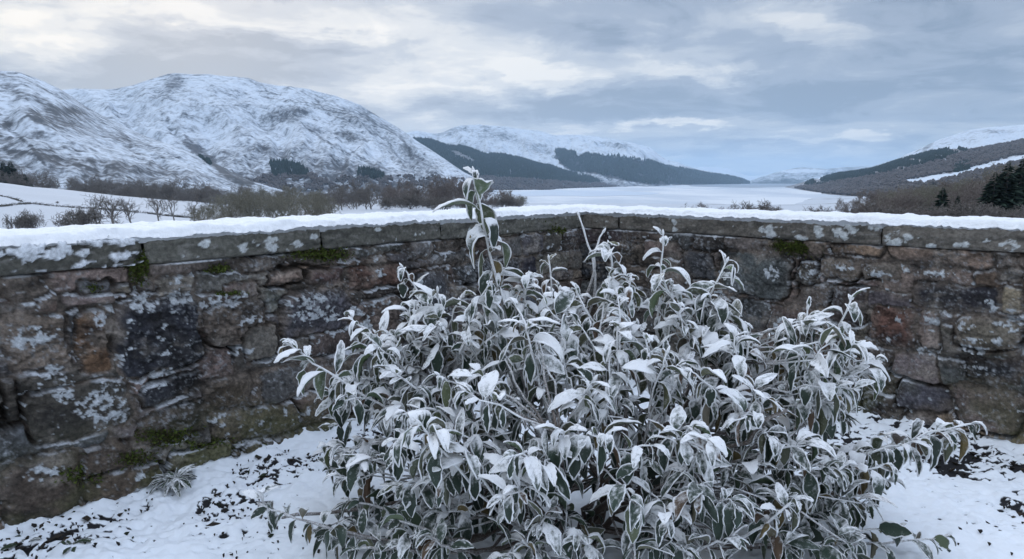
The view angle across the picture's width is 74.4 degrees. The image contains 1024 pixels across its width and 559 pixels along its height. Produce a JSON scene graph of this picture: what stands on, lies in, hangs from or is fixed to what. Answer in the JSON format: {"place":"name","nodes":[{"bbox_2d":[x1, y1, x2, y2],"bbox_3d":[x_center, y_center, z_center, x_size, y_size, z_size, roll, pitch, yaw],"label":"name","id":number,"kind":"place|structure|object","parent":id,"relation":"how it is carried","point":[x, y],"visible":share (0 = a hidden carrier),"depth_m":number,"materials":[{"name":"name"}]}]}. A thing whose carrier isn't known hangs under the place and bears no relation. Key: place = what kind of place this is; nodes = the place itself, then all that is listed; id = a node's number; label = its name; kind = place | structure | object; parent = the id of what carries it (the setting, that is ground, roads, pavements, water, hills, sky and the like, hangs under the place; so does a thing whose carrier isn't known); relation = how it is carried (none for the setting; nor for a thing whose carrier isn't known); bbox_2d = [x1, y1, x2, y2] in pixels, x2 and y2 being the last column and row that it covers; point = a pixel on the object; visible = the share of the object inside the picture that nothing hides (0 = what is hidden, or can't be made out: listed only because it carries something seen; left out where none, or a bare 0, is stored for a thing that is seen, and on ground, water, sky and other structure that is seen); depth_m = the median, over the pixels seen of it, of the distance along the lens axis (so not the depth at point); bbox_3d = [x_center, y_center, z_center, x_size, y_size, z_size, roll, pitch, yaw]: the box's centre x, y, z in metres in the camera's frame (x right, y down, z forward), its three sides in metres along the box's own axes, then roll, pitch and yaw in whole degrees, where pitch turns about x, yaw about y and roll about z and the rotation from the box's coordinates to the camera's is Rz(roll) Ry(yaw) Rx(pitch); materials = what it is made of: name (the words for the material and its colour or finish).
{"place":"outdoors","nodes":[
{"label":"outdoors","id":0,"kind":"place"},
{"bbox_2d":[0,71,297,203],"bbox_3d":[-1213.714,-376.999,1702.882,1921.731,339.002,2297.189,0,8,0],"label":"hill","id":1,"kind":"structure","parent":0,"point":[59,134],"depth_m":1332.83,"materials":[{"name":"snow"}]},
{"bbox_2d":[198,154,211,164],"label":"gully wood","id":2,"kind":"object","parent":1,"relation":"on","point":[207,160],"visible":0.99,"depth_m":1928.65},
{"bbox_2d":[62,73,497,196],"bbox_3d":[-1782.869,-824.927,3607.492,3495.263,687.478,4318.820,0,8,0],"label":"mountain","id":3,"kind":"structure","parent":0,"point":[246,127],"depth_m":3019.92,"materials":[{"name":"snow"}]},
{"bbox_2d":[269,158,308,174],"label":"forest patch","id":4,"kind":"object","parent":3,"relation":"on","point":[297,167],"visible":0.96,"depth_m":2228.78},
{"bbox_2d":[357,165,384,178],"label":"slope plantation","id":5,"kind":"object","parent":3,"relation":"on","point":[371,172],"visible":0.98,"depth_m":2248.99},
{"bbox_2d":[0,183,866,228],"bbox_3d":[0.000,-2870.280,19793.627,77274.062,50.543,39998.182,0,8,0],"label":"valley ground","id":6,"kind":"structure","parent":0,"point":[50,196],"depth_m":299.32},
{"bbox_2d":[0,162,12,181],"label":"fir tree","id":7,"kind":"object","parent":6,"relation":"on","point":[4,169],"visible":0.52,"depth_m":462.79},
{"bbox_2d":[7,160,18,176],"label":"fir tree","id":8,"kind":"object","parent":6,"relation":"on","point":[10,168],"visible":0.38,"depth_m":475.48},
{"bbox_2d":[1,208,47,228],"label":"bare bush","id":9,"kind":"object","parent":6,"relation":"on","point":[28,221],"visible":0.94,"depth_m":133.15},
{"bbox_2d":[11,167,42,187],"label":"bare tree","id":10,"kind":"object","parent":6,"relation":"on","point":[19,172],"visible":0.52,"depth_m":455.49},
{"bbox_2d":[30,175,47,186],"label":"bare tree","id":11,"kind":"object","parent":6,"relation":"on","point":[38,176],"visible":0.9,"depth_m":402.41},
{"bbox_2d":[33,170,51,187],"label":"bare tree","id":12,"kind":"object","parent":6,"relation":"on","point":[45,176],"visible":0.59,"depth_m":472.78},
{"bbox_2d":[42,176,57,187],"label":"bare tree","id":13,"kind":"object","parent":6,"relation":"on","point":[49,184],"visible":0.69,"depth_m":468.74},
{"bbox_2d":[63,177,78,190],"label":"bare tree","id":14,"kind":"object","parent":6,"relation":"on","point":[75,186],"visible":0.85,"depth_m":455.91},
{"bbox_2d":[49,206,123,226],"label":"bare bush","id":15,"kind":"object","parent":6,"relation":"on","point":[81,217],"visible":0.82,"depth_m":149.70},
{"bbox_2d":[67,173,109,191],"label":"bare tree","id":16,"kind":"object","parent":6,"relation":"on","point":[95,175],"visible":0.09,"depth_m":598.79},
{"bbox_2d":[82,196,102,219],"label":"bare tree","id":17,"kind":"object","parent":6,"relation":"on","point":[91,203],"visible":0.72,"depth_m":160.50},
{"bbox_2d":[0,202,189,217],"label":"hedge","id":18,"kind":"object","parent":6,"relation":"on","point":[25,203],"visible":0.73,"depth_m":233.49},
{"bbox_2d":[84,178,105,192],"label":"bare tree","id":19,"kind":"object","parent":6,"relation":"on","point":[93,188],"visible":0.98,"depth_m":428.17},
{"bbox_2d":[84,193,132,223],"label":"bare tree","id":20,"kind":"object","parent":6,"relation":"on","point":[106,201],"visible":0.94,"depth_m":161.49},
{"bbox_2d":[109,196,142,222],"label":"bare tree","id":21,"kind":"object","parent":6,"relation":"on","point":[125,206],"visible":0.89,"depth_m":162.45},
{"bbox_2d":[120,185,133,196],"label":"bare tree","id":22,"kind":"object","parent":6,"relation":"on","point":[127,191],"visible":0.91,"depth_m":454.34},
{"bbox_2d":[131,179,157,197],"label":"bare tree","id":23,"kind":"object","parent":6,"relation":"on","point":[144,184],"visible":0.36,"depth_m":568.14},
{"bbox_2d":[145,187,159,198],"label":"bare tree","id":24,"kind":"object","parent":6,"relation":"on","point":[151,190],"visible":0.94,"depth_m":457.69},
{"bbox_2d":[142,193,168,220],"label":"bare tree","id":25,"kind":"object","parent":6,"relation":"on","point":[156,210],"visible":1,"depth_m":170.57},
{"bbox_2d":[157,184,176,199],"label":"bare tree","id":26,"kind":"object","parent":6,"relation":"on","point":[166,192],"visible":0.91,"depth_m":464.58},
{"bbox_2d":[157,193,181,220],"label":"bare tree","id":27,"kind":"object","parent":6,"relation":"on","point":[171,202],"visible":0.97,"depth_m":173.05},
{"bbox_2d":[167,177,190,200],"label":"bare tree","id":28,"kind":"object","parent":6,"relation":"on","point":[184,185],"visible":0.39,"depth_m":633.78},
{"bbox_2d":[174,186,192,200],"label":"bare tree","id":29,"kind":"object","parent":6,"relation":"on","point":[183,193],"visible":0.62,"depth_m":518.37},
{"bbox_2d":[183,180,218,201],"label":"bare tree","id":30,"kind":"object","parent":6,"relation":"on","point":[197,182],"visible":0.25,"depth_m":604.07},
{"bbox_2d":[190,182,214,204],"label":"bare tree","id":31,"kind":"object","parent":6,"relation":"on","point":[199,194],"visible":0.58,"depth_m":454.06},
{"bbox_2d":[182,201,231,220],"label":"bare tree","id":32,"kind":"object","parent":6,"relation":"on","point":[198,217],"visible":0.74,"depth_m":122.56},
{"bbox_2d":[200,187,217,202],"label":"bare tree","id":33,"kind":"object","parent":6,"relation":"on","point":[209,191],"visible":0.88,"depth_m":426.89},
{"bbox_2d":[208,189,247,211],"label":"bare tree","id":34,"kind":"object","parent":6,"relation":"on","point":[218,195],"visible":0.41,"depth_m":325.19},
{"bbox_2d":[203,193,268,218],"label":"bare tree","id":35,"kind":"object","parent":6,"relation":"on","point":[236,208],"visible":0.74,"depth_m":139.71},
{"bbox_2d":[218,189,266,217],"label":"bare tree","id":36,"kind":"object","parent":6,"relation":"on","point":[246,193],"visible":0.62,"depth_m":143.52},
{"bbox_2d":[242,185,279,209],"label":"bare tree","id":37,"kind":"object","parent":6,"relation":"on","point":[260,194],"visible":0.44,"depth_m":343.11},
{"bbox_2d":[259,202,288,217],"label":"bare tree","id":38,"kind":"object","parent":6,"relation":"on","point":[270,211],"visible":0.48,"depth_m":192.00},
{"bbox_2d":[263,191,294,217],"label":"bare tree","id":39,"kind":"object","parent":6,"relation":"on","point":[275,202],"visible":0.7,"depth_m":187.73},
{"bbox_2d":[259,193,306,217],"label":"bare tree","id":40,"kind":"object","parent":6,"relation":"on","point":[277,198],"visible":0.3,"depth_m":197.03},
{"bbox_2d":[274,184,301,203],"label":"bare tree","id":41,"kind":"object","parent":6,"relation":"on","point":[284,188],"visible":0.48,"depth_m":335.53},
{"bbox_2d":[278,183,304,201],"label":"bare tree","id":42,"kind":"object","parent":6,"relation":"on","point":[297,192],"visible":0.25,"depth_m":373.63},
{"bbox_2d":[269,192,324,215],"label":"bare tree","id":43,"kind":"object","parent":6,"relation":"on","point":[293,211],"visible":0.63,"depth_m":139.45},
{"bbox_2d":[300,188,329,211],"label":"bare tree","id":44,"kind":"object","parent":6,"relation":"on","point":[318,192],"visible":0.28,"depth_m":218.51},
{"bbox_2d":[301,191,336,215],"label":"bare tree","id":45,"kind":"object","parent":6,"relation":"on","point":[316,203],"visible":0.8,"depth_m":132.83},
{"bbox_2d":[313,201,342,213],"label":"bare tree","id":46,"kind":"object","parent":6,"relation":"on","point":[333,208],"visible":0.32,"depth_m":178.16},
{"bbox_2d":[319,186,342,203],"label":"bare tree","id":47,"kind":"object","parent":6,"relation":"on","point":[327,195],"visible":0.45,"depth_m":325.92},
{"bbox_2d":[330,183,351,209],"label":"bare tree","id":48,"kind":"object","parent":6,"relation":"on","point":[342,194],"visible":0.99,"depth_m":301.91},
{"bbox_2d":[336,180,363,207],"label":"bare tree","id":49,"kind":"object","parent":6,"relation":"on","point":[351,184],"visible":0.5,"depth_m":343.92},
{"bbox_2d":[356,181,380,208],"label":"bare tree","id":50,"kind":"object","parent":6,"relation":"on","point":[366,206],"visible":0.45,"depth_m":338.61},
{"bbox_2d":[357,179,381,208],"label":"bare tree","id":51,"kind":"object","parent":6,"relation":"on","point":[369,198],"visible":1,"depth_m":315.18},
{"bbox_2d":[246,172,494,191],"bbox_3d":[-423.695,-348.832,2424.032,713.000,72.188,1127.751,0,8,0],"label":"bare trees","id":52,"kind":"object","parent":6,"relation":"on","point":[271,180],"visible":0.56,"depth_m":2103.35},
{"bbox_2d":[370,185,385,202],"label":"bare tree","id":53,"kind":"object","parent":6,"relation":"on","point":[379,195],"visible":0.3,"depth_m":781.22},
{"bbox_2d":[374,197,395,208],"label":"bare bush","id":54,"kind":"object","parent":6,"relation":"on","point":[386,202],"visible":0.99,"depth_m":316.10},
{"bbox_2d":[381,175,414,205],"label":"bare tree","id":55,"kind":"object","parent":6,"relation":"on","point":[389,190],"visible":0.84,"depth_m":394.75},
{"bbox_2d":[395,192,428,208],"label":"bare bush","id":56,"kind":"object","parent":6,"relation":"on","point":[415,200],"visible":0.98,"depth_m":324.97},
{"bbox_2d":[407,183,427,196],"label":"bare tree","id":57,"kind":"object","parent":6,"relation":"on","point":[419,190],"visible":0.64,"depth_m":419.43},
{"bbox_2d":[418,186,437,199],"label":"bare tree","id":58,"kind":"object","parent":6,"relation":"on","point":[426,195],"visible":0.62,"depth_m":362.01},
{"bbox_2d":[425,189,441,206],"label":"bare tree","id":59,"kind":"object","parent":6,"relation":"on","point":[438,195],"visible":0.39,"depth_m":377.76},
{"bbox_2d":[429,196,458,209],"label":"bare bush","id":60,"kind":"object","parent":6,"relation":"on","point":[441,202],"visible":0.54,"depth_m":297.85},
{"bbox_2d":[429,176,459,199],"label":"bare tree","id":61,"kind":"object","parent":6,"relation":"on","point":[447,187],"visible":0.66,"depth_m":379.70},
{"bbox_2d":[444,177,486,207],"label":"bare tree","id":62,"kind":"object","parent":6,"relation":"on","point":[453,187],"visible":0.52,"depth_m":346.47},
{"bbox_2d":[473,187,494,204],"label":"bare tree","id":63,"kind":"object","parent":6,"relation":"on","point":[490,189],"visible":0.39,"depth_m":375.83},
{"bbox_2d":[492,194,520,206],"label":"bare bush","id":64,"kind":"object","parent":6,"relation":"on","point":[508,201],"visible":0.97,"depth_m":336.73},
{"bbox_2d":[493,185,839,204],"bbox_3d":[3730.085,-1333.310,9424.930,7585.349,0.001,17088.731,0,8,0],"label":"frozen loch","id":65,"kind":"structure","parent":6,"relation":"in","point":[679,194],"depth_m":1816.54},
{"bbox_2d":[723,199,773,209],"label":"bare bush","id":66,"kind":"object","parent":6,"relation":"on","point":[763,206],"visible":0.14,"depth_m":121.41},
{"bbox_2d":[798,206,835,211],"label":"bare bush","id":67,"kind":"object","parent":6,"relation":"on","point":[818,210],"visible":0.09,"depth_m":117.25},
{"bbox_2d":[834,198,860,212],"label":"bare tree","id":68,"kind":"object","parent":6,"relation":"on","point":[846,208],"visible":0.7,"depth_m":133.29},
{"bbox_2d":[851,189,886,201],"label":"bare tree","id":69,"kind":"object","parent":6,"relation":"on","point":[868,195],"visible":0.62,"depth_m":332.64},
{"bbox_2d":[851,194,891,212],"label":"bare tree","id":70,"kind":"object","parent":6,"relation":"on","point":[874,205],"visible":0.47,"depth_m":132.88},
{"bbox_2d":[860,204,908,213],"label":"bare bush","id":71,"kind":"object","parent":6,"relation":"on","point":[880,210],"visible":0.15,"depth_m":112.84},
{"bbox_2d":[880,194,918,210],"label":"bare tree","id":72,"kind":"object","parent":6,"relation":"on","point":[897,200],"visible":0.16,"depth_m":152.95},
{"bbox_2d":[882,207,924,214],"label":"bare bush","id":73,"kind":"object","parent":6,"relation":"on","point":[901,212],"visible":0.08,"depth_m":110.69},
{"bbox_2d":[892,194,932,211],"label":"bare tree","id":74,"kind":"object","parent":6,"relation":"on","point":[915,202],"visible":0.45,"depth_m":129.97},
{"bbox_2d":[892,191,934,210],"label":"bare tree","id":75,"kind":"object","parent":6,"relation":"on","point":[906,198],"visible":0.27,"depth_m":155.05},
{"bbox_2d":[886,182,952,198],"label":"bare tree","id":76,"kind":"object","parent":6,"relation":"on","point":[915,189],"visible":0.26,"depth_m":236.38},
{"bbox_2d":[913,204,946,215],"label":"bare bush","id":77,"kind":"object","parent":6,"relation":"on","point":[925,211],"visible":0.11,"depth_m":124.19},
{"bbox_2d":[929,187,950,211],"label":"fir tree","id":78,"kind":"object","parent":6,"relation":"on","point":[942,200],"visible":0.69,"depth_m":125.60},
{"bbox_2d":[915,182,971,207],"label":"bare tree","id":79,"kind":"object","parent":6,"relation":"on","point":[931,193],"visible":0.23,"depth_m":170.81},
{"bbox_2d":[926,190,979,205],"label":"bare tree","id":80,"kind":"object","parent":6,"relation":"on","point":[951,194],"visible":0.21,"depth_m":151.51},
{"bbox_2d":[925,203,994,216],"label":"bare bush","id":81,"kind":"object","parent":6,"relation":"on","point":[940,210],"visible":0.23,"depth_m":108.70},
{"bbox_2d":[938,177,988,198],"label":"bare tree","id":82,"kind":"object","parent":6,"relation":"on","point":[971,183],"visible":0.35,"depth_m":170.41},
{"bbox_2d":[959,187,982,206],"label":"bare tree","id":83,"kind":"object","parent":6,"relation":"on","point":[969,197],"visible":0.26,"depth_m":137.72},
{"bbox_2d":[936,200,1007,216],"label":"bare bush","id":84,"kind":"object","parent":6,"relation":"on","point":[979,211],"visible":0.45,"depth_m":104.81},
{"bbox_2d":[959,163,1015,188],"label":"bare tree","id":85,"kind":"object","parent":6,"relation":"on","point":[984,173],"visible":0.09,"depth_m":244.31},
{"bbox_2d":[964,170,1013,191],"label":"bare tree","id":86,"kind":"object","parent":6,"relation":"on","point":[1000,172],"visible":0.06,"depth_m":154.62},
{"bbox_2d":[975,172,1011,212],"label":"fir tree","id":87,"kind":"object","parent":6,"relation":"on","point":[997,191],"visible":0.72,"depth_m":120.84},
{"bbox_2d":[983,160,1015,177],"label":"bare tree","id":88,"kind":"object","parent":6,"relation":"on","point":[996,168],"visible":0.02,"depth_m":191.03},
{"bbox_2d":[980,205,1023,216],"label":"bare bush","id":89,"kind":"object","parent":6,"relation":"on","point":[1019,211],"visible":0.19,"depth_m":105.22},
{"bbox_2d":[990,161,1023,210],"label":"fir tree","id":90,"kind":"object","parent":6,"relation":"on","point":[1013,189],"visible":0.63,"depth_m":120.81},
{"bbox_2d":[1005,208,1023,217],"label":"bare bush","id":91,"kind":"object","parent":6,"relation":"on","point":[1010,214],"visible":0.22,"depth_m":97.14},
{"bbox_2d":[1012,156,1023,204],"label":"fir tree","id":92,"kind":"object","parent":6,"relation":"on","point":[1019,173],"visible":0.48,"depth_m":134.36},
{"bbox_2d":[0,353,1023,558],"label":"garden ground","id":93,"kind":"structure","parent":0,"point":[942,500],"depth_m":2.50,"materials":[{"name":"snow"}]},
{"bbox_2d":[0,535,41,550],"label":"weed plant","id":94,"kind":"object","parent":93,"relation":"on","point":[9,545],"visible":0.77,"depth_m":2.22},
{"bbox_2d":[58,537,93,553],"bbox_3d":[-1.464,0.889,2.229,0.128,0.032,0.105,0,8,0],"label":"weed plant","id":95,"kind":"object","parent":93,"relation":"on","point":[81,541],"visible":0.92,"depth_m":2.25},
{"bbox_2d":[146,464,197,496],"bbox_3d":[-1.327,0.786,2.657,0.193,0.075,0.192,0,8,0],"label":"weed plant","id":96,"kind":"object","parent":93,"relation":"on","point":[169,480],"visible":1,"depth_m":2.61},
{"bbox_2d":[0,215,586,529],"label":"stone wall","id":97,"kind":"structure","parent":93,"relation":"on","point":[129,366],"depth_m":2.68,"materials":[{"name":"stone"}]},
{"bbox_2d":[0,204,613,248],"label":"snow layer","id":98,"kind":"object","parent":97,"relation":"on","point":[143,231],"visible":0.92,"depth_m":2.89,"materials":[{"name":"snow"}]},
{"bbox_2d":[0,381,1023,558],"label":"leaf litter","id":99,"kind":"object","parent":93,"relation":"on","point":[88,518],"visible":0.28,"depth_m":2.45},
{"bbox_2d":[241,166,987,558],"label":"frosted shrub","id":100,"kind":"object","parent":93,"relation":"on","point":[409,398],"visible":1,"depth_m":2.07,"materials":[{"name":"plant"}]},
{"bbox_2d":[576,214,1023,443],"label":"stone wall","id":101,"kind":"structure","parent":93,"relation":"on","point":[941,328],"depth_m":3.32,"materials":[{"name":"stone"}]},
{"bbox_2d":[583,205,1023,230],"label":"snow layer","id":102,"kind":"object","parent":101,"relation":"on","point":[880,220],"visible":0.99,"depth_m":3.54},
{"bbox_2d":[0,0,1023,175],"label":"sky","id":103,"kind":"structure","parent":0,"point":[746,87],"materials":[{"name":"grey"}]},
{"bbox_2d":[434,148,603,189],"bbox_3d":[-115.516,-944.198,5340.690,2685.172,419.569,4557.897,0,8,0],"label":"forest ridge","id":104,"kind":"structure","parent":0,"point":[461,154],"depth_m":4993.97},
{"bbox_2d":[413,136,610,182],"bbox_3d":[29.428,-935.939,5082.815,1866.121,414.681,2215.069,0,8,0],"label":"conifer plantation","id":105,"kind":"object","parent":104,"relation":"on","point":[484,163],"visible":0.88,"depth_m":5064.54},
{"bbox_2d":[469,174,618,189],"bbox_3d":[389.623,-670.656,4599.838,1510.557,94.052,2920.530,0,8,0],"label":"birch wood","id":106,"kind":"object","parent":104,"relation":"on","point":[520,184],"visible":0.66,"depth_m":3851.06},
{"bbox_2d":[407,124,741,186],"bbox_3d":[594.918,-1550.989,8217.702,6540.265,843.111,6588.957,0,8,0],"label":"snow mountain","id":107,"kind":"structure","parent":0,"point":[538,146],"depth_m":7880.64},
{"bbox_2d":[555,147,749,184],"bbox_3d":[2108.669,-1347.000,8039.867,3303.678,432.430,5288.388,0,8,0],"label":"distant plantation","id":108,"kind":"object","parent":107,"relation":"on","point":[611,165],"visible":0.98,"depth_m":6869.65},
{"bbox_2d":[492,190,657,195],"bbox_3d":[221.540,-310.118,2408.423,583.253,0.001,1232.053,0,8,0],"label":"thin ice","id":109,"kind":"structure","parent":0,"point":[576,193],"depth_m":2231.64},
{"bbox_2d":[695,167,771,180],"bbox_3d":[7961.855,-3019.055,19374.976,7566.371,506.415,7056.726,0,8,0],"label":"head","id":110,"kind":"object","parent":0,"point":[721,170],"visible":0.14,"depth_m":19930.35},
{"bbox_2d":[689,183,794,187],"bbox_3d":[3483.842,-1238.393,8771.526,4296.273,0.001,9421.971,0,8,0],"label":"loch water","id":111,"kind":"structure","parent":0,"point":[752,185],"depth_m":6224.40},
{"bbox_2d":[750,166,869,183],"bbox_3d":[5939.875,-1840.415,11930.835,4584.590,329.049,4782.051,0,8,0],"label":"hill","id":112,"kind":"structure","parent":0,"point":[796,175],"depth_m":11752.47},
{"bbox_2d":[787,149,1023,196],"bbox_3d":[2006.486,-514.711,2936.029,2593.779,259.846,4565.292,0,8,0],"label":"wooded slope","id":113,"kind":"structure","parent":0,"point":[983,166],"depth_m":1951.79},
{"bbox_2d":[804,145,967,184],"bbox_3d":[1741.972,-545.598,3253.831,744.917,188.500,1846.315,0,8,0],"label":"hillside plantation","id":114,"kind":"object","parent":113,"relation":"on","point":[927,156],"visible":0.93,"depth_m":3032.51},
{"bbox_2d":[794,138,1023,196],"bbox_3d":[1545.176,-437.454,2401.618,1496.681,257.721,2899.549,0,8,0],"label":"bare hill wood","id":115,"kind":"object","parent":113,"relation":"on","point":[981,155],"visible":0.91,"depth_m":2114.06,"materials":[{"name":"plant"}]},
{"bbox_2d":[953,159,970,171],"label":"dark spinney","id":116,"kind":"object","parent":113,"relation":"on","point":[962,168],"visible":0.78,"depth_m":1983.89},
{"bbox_2d":[903,125,1023,157],"bbox_3d":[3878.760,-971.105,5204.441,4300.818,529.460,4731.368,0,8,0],"label":"mountain","id":117,"kind":"structure","parent":0,"point":[974,138],"depth_m":5233.78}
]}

